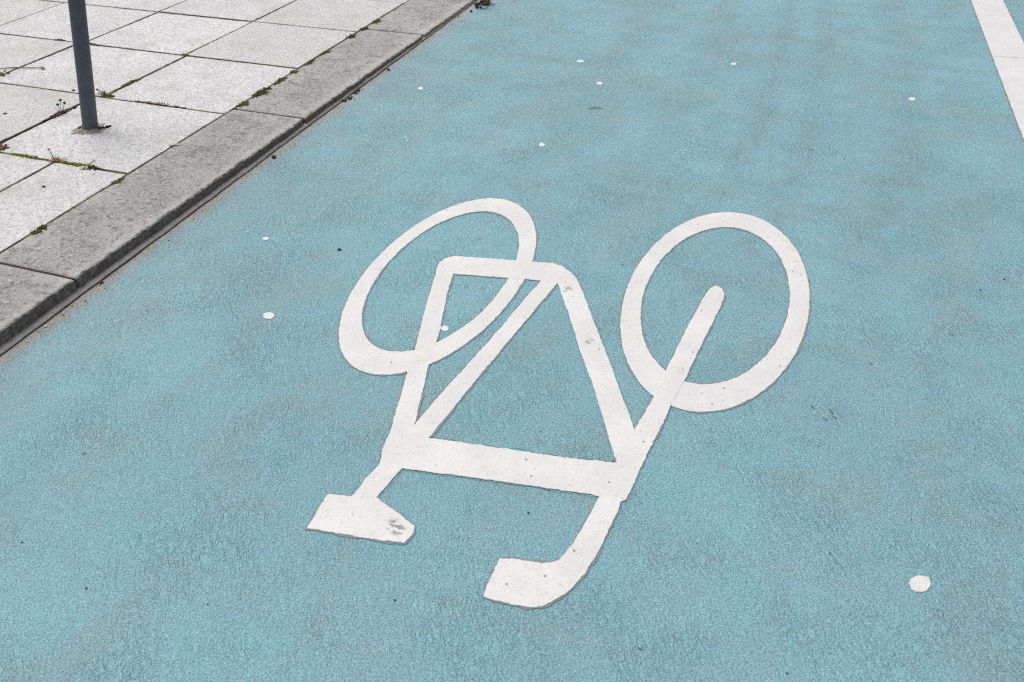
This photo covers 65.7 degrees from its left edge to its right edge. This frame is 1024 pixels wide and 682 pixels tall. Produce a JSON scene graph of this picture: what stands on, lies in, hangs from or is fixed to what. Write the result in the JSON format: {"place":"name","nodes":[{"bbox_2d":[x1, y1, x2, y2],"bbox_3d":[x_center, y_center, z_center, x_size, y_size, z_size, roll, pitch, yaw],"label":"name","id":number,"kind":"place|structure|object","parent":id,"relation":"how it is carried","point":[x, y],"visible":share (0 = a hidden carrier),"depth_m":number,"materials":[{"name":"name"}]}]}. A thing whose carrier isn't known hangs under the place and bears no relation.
{"place":"outdoors","nodes":[
{"label":"outdoors","id":0,"kind":"place"},
{"bbox_2d":[0,0,409,253],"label":"pavement","id":1,"kind":"structure","parent":0,"point":[134,136],"depth_m":3.06,"materials":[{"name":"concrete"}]},
{"bbox_2d":[0,144,9,150],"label":"dry tuft","id":2,"kind":"object","parent":1,"relation":"on","point":[4,147],"visible":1,"depth_m":2.52,"materials":[{"name":"brown plant"}]},
{"bbox_2d":[0,67,44,68],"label":"twig","id":3,"kind":"object","parent":1,"relation":"on","point":[23,67],"visible":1,"depth_m":3.11,"materials":[{"name":"beige wood"}]},
{"bbox_2d":[6,153,52,161],"bbox_3d":[-1.504,-0.570,2.464,0.188,0.017,0.039,12,40,16],"label":"moss clump","id":4,"kind":"object","parent":1,"relation":"on","point":[28,156],"visible":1,"depth_m":2.46,"materials":[{"name":"green plant"}]},
{"bbox_2d":[47,148,64,162],"bbox_3d":[-1.401,-0.566,2.431,0.067,0.034,0.050,0,38,1],"label":"dried weed","id":5,"kind":"object","parent":1,"relation":"on","point":[57,159],"visible":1,"depth_m":2.44,"materials":[{"name":"plant"}]},
{"bbox_2d":[43,99,76,121],"bbox_3d":[-1.562,-0.800,2.723,0.037,0.054,0.138,12,40,16],"label":"red weed","id":6,"kind":"object","parent":1,"relation":"on","point":[59,113],"visible":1,"depth_m":2.73,"materials":[{"name":"plant"}]},
{"bbox_2d":[52,161,96,169],"bbox_3d":[-1.333,-0.537,2.418,0.170,0.019,0.042,12,40,16],"label":"moss clump","id":7,"kind":"object","parent":1,"relation":"on","point":[72,163],"visible":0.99,"depth_m":2.42,"materials":[{"name":"green plant"}]},
{"bbox_2d":[80,160,96,170],"bbox_3d":[-1.276,-0.532,2.396,0.054,0.022,0.044,3,38,5],"label":"weed","id":8,"kind":"object","parent":1,"relation":"on","point":[93,167],"visible":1,"depth_m":2.39,"materials":[{"name":"green plant"}]},
{"bbox_2d":[68,0,110,134],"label":"steel post","id":9,"kind":"object","parent":1,"relation":"on","point":[82,56],"visible":0.97,"depth_m":2.51,"materials":[{"name":"grey metal"}]},
{"bbox_2d":[98,90,114,96],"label":"grass tuft","id":10,"kind":"object","parent":1,"relation":"on","point":[106,94],"visible":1,"depth_m":2.87,"materials":[{"name":"green plant"}]},
{"bbox_2d":[109,177,124,185],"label":"moss clump","id":11,"kind":"object","parent":1,"relation":"on","point":[117,181],"visible":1,"depth_m":2.32,"materials":[{"name":"green plant"}]},
{"bbox_2d":[118,77,141,88],"bbox_3d":[-1.431,-0.969,2.976,0.027,0.016,0.132,13,40,18],"label":"moss clump","id":12,"kind":"object","parent":1,"relation":"on","point":[129,83],"visible":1,"depth_m":2.96,"materials":[{"name":"green plant"}]},
{"bbox_2d":[135,100,185,108],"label":"sprouts","id":13,"kind":"object","parent":1,"relation":"on","point":[149,103],"visible":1,"depth_m":2.79,"materials":[{"name":"plant"}]},
{"bbox_2d":[302,59,314,66],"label":"moss clump","id":14,"kind":"object","parent":1,"relation":"on","point":[308,62],"visible":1,"depth_m":3.12,"materials":[{"name":"green plant"}]},
{"bbox_2d":[318,50,330,56],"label":"moss clump","id":15,"kind":"object","parent":1,"relation":"on","point":[324,52],"visible":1,"depth_m":3.22,"materials":[{"name":"green plant"}]},
{"bbox_2d":[372,18,380,23],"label":"moss clump","id":16,"kind":"object","parent":1,"relation":"on","point":[377,20],"visible":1,"depth_m":3.55,"materials":[{"name":"green plant"}]},
{"bbox_2d":[0,0,1023,681],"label":"bike lane","id":17,"kind":"structure","parent":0,"point":[188,430],"depth_m":1.64,"materials":[{"name":"blue asphalt"}]},
{"bbox_2d":[0,0,474,345],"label":"kerb","id":18,"kind":"structure","parent":17,"relation":"on","point":[61,258],"depth_m":2.35,"materials":[{"name":"concrete"}]},
{"bbox_2d":[30,225,47,234],"bbox_3d":[-1.244,-0.293,2.099,0.044,0.020,0.060,12,40,16],"label":"moss clump","id":19,"kind":"object","parent":18,"relation":"on","point":[39,229],"visible":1,"depth_m":2.09,"materials":[{"name":"green plant"}]},
{"bbox_2d":[236,101,248,107],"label":"moss clump","id":20,"kind":"object","parent":18,"relation":"on","point":[243,103],"visible":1,"depth_m":2.78,"materials":[{"name":"green plant"}]},
{"bbox_2d":[251,87,271,98],"bbox_3d":[-0.909,-0.902,2.875,0.061,0.028,0.126,12,40,16],"label":"moss clump","id":21,"kind":"object","parent":18,"relation":"on","point":[260,92],"visible":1,"depth_m":2.87,"materials":[{"name":"green plant"}]},
{"bbox_2d":[272,77,286,84],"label":"moss clump","id":22,"kind":"object","parent":18,"relation":"on","point":[278,81],"visible":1,"depth_m":2.96,"materials":[{"name":"green plant"}]},
{"bbox_2d":[346,33,355,38],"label":"moss clump","id":23,"kind":"object","parent":18,"relation":"on","point":[353,35],"visible":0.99,"depth_m":3.37,"materials":[{"name":"green plant"}]},
{"bbox_2d":[0,0,476,355],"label":"sealant strip","id":24,"kind":"object","parent":17,"relation":"on","point":[22,334],"visible":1,"depth_m":2.15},
{"bbox_2d":[263,312,273,318],"bbox_3d":[-0.567,-0.059,1.847,0.030,0.001,0.026,12,40,16],"label":"paint spot","id":25,"kind":"object","parent":17,"relation":"on","point":[268,315],"visible":1,"depth_m":1.85,"materials":[{"name":"white paint"}]},
{"bbox_2d":[342,88,362,101],"bbox_3d":[-0.586,-0.903,2.910,0.029,0.012,0.133,12,40,16],"label":"rubble","id":26,"kind":"object","parent":17,"relation":"on","point":[350,97],"visible":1,"depth_m":2.90,"materials":[{"name":"stone"}]},
{"bbox_2d":[441,325,448,330],"bbox_3d":[-0.152,-0.029,1.800,0.020,0.001,0.020,12,40,16],"label":"paint spot","id":27,"kind":"object","parent":17,"relation":"on","point":[445,328],"visible":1,"depth_m":1.80,"materials":[{"name":"white paint"}]},
{"bbox_2d":[470,0,493,11],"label":"leaf litter","id":28,"kind":"object","parent":17,"relation":"on","point":[484,3],"visible":1,"depth_m":3.80,"materials":[{"name":"plant"}]},
{"bbox_2d":[21,16,1016,604],"bbox_3d":[0.380,-0.651,2.574,2.146,0.026,3.866,12,40,16],"label":"grit","id":29,"kind":"object","parent":17,"relation":"on","point":[167,240],"visible":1,"depth_m":1.90,"materials":[{"name":"grey stone"}]},
{"bbox_2d":[305,198,811,609],"bbox_3d":[0.099,-0.019,1.782,1.070,0.002,1.389,12,40,16],"label":"bicycle symbol","id":30,"kind":"object","parent":17,"relation":"on","point":[365,511],"visible":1,"depth_m":1.65,"materials":[{"name":"paint"}]},
{"bbox_2d":[909,575,930,591],"bbox_3d":[0.645,0.384,1.254,0.033,0.001,0.036,12,40,16],"label":"paint spot","id":31,"kind":"object","parent":17,"relation":"on","point":[919,583],"visible":1,"depth_m":1.25,"materials":[{"name":"white paint"}]},
{"bbox_2d":[970,0,1023,141],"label":"edge line","id":32,"kind":"object","parent":17,"relation":"on","point":[1004,40],"visible":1,"depth_m":3.29,"materials":[{"name":"paint"}]},
{"bbox_2d":[152,0,914,681],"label":"pale grit","id":33,"kind":"object","parent":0,"point":[592,118],"visible":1,"depth_m":2.25,"materials":[{"name":"beige stone"}]}
]}

